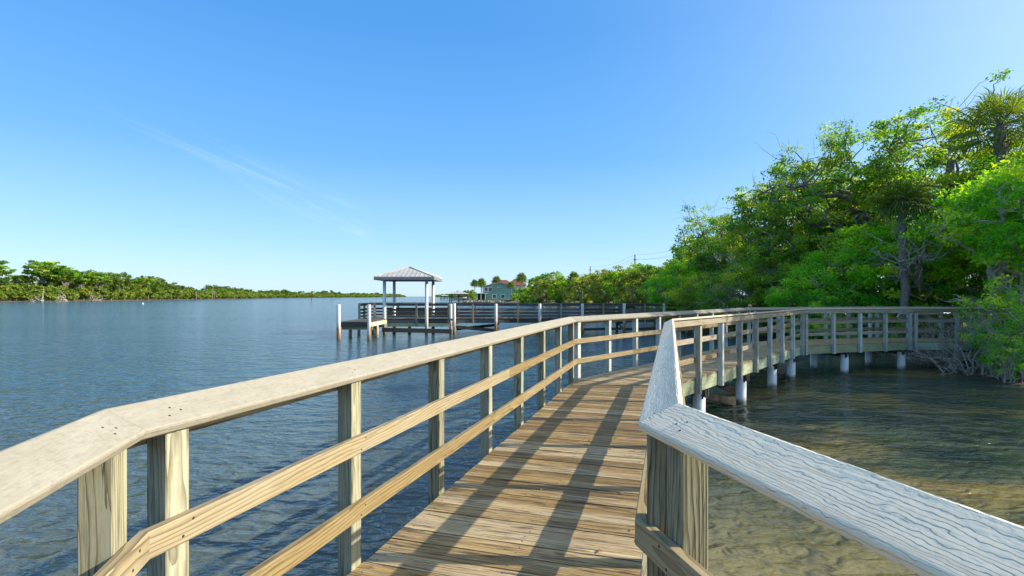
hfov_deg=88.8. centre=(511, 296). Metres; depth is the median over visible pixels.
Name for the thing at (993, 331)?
dry bush
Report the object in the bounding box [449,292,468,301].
boathouse
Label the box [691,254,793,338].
mangrove
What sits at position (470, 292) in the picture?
distant wood
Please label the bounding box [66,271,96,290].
tree
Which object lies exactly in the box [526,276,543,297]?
bushy tree
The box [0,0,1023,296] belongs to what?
sky
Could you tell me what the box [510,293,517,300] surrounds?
bush
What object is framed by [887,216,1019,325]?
mangrove
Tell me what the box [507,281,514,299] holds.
palm tree
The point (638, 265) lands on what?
bushy tree
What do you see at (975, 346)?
shrub
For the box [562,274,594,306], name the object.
bushy tree
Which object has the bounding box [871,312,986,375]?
dry bush
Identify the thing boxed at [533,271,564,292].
bushy tree
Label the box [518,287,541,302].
bushy tree
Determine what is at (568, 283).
bushy tree
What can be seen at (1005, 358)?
shrub
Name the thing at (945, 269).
mangrove
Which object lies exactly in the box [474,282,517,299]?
house
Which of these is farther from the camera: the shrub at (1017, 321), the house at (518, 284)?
the house at (518, 284)
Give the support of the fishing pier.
in the water
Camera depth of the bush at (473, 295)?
218.64 m
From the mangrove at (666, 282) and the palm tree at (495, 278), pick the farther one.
the palm tree at (495, 278)
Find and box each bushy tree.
[516,293,528,302]
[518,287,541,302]
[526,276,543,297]
[526,276,560,302]
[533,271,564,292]
[543,276,566,300]
[545,280,574,302]
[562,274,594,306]
[566,275,598,302]
[578,269,616,306]
[588,265,622,302]
[600,268,640,306]
[607,265,656,307]
[615,262,656,301]
[641,261,675,298]
[666,234,755,302]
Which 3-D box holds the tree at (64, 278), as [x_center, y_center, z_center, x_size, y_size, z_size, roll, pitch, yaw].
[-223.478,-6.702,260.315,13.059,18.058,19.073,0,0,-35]
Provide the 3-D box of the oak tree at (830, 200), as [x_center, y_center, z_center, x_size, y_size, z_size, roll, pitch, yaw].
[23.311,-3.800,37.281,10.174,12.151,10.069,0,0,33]
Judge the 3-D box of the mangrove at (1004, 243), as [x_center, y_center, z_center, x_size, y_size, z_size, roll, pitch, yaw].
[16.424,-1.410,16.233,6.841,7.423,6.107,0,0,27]
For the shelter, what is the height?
5.354 m
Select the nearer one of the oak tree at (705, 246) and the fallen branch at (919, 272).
the fallen branch at (919, 272)
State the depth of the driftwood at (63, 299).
244.24 m
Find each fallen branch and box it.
[697,252,772,308]
[860,213,957,293]
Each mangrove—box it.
[637,253,721,308]
[642,258,705,307]
[649,268,721,332]
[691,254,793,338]
[737,225,883,333]
[761,237,915,339]
[799,204,972,336]
[829,217,953,315]
[875,261,1012,323]
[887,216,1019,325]
[899,164,1023,313]
[913,150,1023,324]
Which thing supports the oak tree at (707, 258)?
on the ground
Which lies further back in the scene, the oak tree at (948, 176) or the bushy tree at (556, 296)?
the bushy tree at (556, 296)
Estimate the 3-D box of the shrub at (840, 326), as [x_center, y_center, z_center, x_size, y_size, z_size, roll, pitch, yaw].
[13.398,1.777,21.575,1.882,2.233,2.002,0,0,5]
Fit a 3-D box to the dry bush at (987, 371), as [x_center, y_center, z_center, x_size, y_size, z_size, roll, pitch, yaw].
[15.278,1.919,15.704,3.375,3.078,3.777,0,0,30]
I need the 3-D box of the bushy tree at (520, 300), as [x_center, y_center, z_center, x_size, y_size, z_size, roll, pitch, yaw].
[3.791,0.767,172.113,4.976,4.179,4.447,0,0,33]
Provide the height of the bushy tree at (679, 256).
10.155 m
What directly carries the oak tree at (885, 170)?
on the ground
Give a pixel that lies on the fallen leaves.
(540, 487)
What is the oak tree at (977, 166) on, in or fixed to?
on the ground
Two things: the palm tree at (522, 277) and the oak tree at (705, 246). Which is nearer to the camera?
the oak tree at (705, 246)
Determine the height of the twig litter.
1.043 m
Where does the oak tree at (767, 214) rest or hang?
on the ground
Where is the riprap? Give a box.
[462,300,505,302]
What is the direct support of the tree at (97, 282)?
on the ground
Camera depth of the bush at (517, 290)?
207.48 m
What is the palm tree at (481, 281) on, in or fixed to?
on the lawn
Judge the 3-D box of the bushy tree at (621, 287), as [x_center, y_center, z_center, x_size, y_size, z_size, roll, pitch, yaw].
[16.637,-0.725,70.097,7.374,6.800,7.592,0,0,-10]
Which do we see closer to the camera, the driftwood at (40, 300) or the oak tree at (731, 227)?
the oak tree at (731, 227)
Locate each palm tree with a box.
[469,279,479,298]
[478,278,486,299]
[491,276,500,282]
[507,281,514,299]
[515,272,527,299]
[567,271,580,302]
[861,175,943,350]
[936,85,1023,292]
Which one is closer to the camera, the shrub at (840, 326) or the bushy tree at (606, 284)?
the shrub at (840, 326)
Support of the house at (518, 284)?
on the ground
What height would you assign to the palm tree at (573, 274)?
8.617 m
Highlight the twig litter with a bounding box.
[881,333,1023,382]
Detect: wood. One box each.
[0,269,405,300]
[435,290,476,297]
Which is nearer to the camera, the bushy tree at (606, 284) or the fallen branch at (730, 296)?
the fallen branch at (730, 296)
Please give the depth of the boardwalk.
2.76 m
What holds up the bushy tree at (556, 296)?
on the ground
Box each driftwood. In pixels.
[30,291,44,301]
[56,290,66,301]
[89,288,101,300]
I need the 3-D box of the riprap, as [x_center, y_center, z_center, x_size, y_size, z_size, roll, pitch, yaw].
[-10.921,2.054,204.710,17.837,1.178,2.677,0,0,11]
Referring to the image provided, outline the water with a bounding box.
[0,297,1023,575]
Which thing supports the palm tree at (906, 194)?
on the ground
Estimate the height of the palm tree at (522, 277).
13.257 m
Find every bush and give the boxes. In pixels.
[469,293,477,299]
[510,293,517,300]
[514,288,524,298]
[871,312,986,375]
[916,309,1009,375]
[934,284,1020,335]
[943,310,1020,377]
[961,306,1023,374]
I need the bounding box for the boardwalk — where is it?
[0,307,1023,575]
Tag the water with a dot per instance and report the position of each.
(952, 437)
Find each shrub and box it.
[809,314,857,338]
[850,305,905,353]
[939,271,1023,368]
[949,310,1023,370]
[955,320,1023,379]
[963,288,1023,338]
[978,333,1023,382]
[986,304,1023,377]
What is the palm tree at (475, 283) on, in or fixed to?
on the lawn
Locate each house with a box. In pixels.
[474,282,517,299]
[491,279,526,297]
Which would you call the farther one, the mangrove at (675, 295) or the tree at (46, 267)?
the tree at (46, 267)
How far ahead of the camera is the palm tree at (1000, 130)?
20.12 m
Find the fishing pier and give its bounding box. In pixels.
[336,302,701,339]
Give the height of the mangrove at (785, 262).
6.645 m
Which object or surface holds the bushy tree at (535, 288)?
on the ground
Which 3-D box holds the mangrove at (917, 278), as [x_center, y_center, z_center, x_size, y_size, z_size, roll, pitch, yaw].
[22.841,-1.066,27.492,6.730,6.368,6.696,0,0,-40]
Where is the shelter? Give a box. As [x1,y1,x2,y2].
[374,266,441,334]
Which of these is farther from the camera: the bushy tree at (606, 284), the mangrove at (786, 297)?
the bushy tree at (606, 284)
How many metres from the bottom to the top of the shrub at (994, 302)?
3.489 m
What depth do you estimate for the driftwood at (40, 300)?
232.01 m
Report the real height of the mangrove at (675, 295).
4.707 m
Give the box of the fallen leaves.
[476,337,868,551]
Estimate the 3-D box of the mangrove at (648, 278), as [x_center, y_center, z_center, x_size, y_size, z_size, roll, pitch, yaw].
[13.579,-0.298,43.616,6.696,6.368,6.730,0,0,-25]
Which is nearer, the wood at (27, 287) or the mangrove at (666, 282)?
the mangrove at (666, 282)
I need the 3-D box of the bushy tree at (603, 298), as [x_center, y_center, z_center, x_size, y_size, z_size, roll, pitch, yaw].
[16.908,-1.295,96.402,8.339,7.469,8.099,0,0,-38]
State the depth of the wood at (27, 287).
312.39 m
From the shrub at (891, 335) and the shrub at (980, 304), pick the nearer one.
the shrub at (980, 304)
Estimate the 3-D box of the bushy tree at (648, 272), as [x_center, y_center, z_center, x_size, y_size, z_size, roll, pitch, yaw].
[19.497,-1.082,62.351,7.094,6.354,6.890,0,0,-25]
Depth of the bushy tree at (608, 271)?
106.32 m
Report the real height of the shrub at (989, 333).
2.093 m
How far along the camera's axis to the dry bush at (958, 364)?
15.90 m
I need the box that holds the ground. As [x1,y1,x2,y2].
[0,297,1023,387]
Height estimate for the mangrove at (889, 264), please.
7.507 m
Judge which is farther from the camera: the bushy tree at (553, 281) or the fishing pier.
the bushy tree at (553, 281)
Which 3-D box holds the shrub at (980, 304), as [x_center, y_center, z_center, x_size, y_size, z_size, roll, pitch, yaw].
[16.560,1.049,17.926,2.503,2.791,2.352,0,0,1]
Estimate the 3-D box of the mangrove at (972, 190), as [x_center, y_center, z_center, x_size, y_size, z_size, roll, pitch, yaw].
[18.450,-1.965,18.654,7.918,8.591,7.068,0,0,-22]
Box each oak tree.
[669,192,757,307]
[681,212,757,281]
[705,170,835,318]
[713,121,893,289]
[722,105,980,326]
[787,176,912,223]
[835,68,1023,327]
[954,127,1023,214]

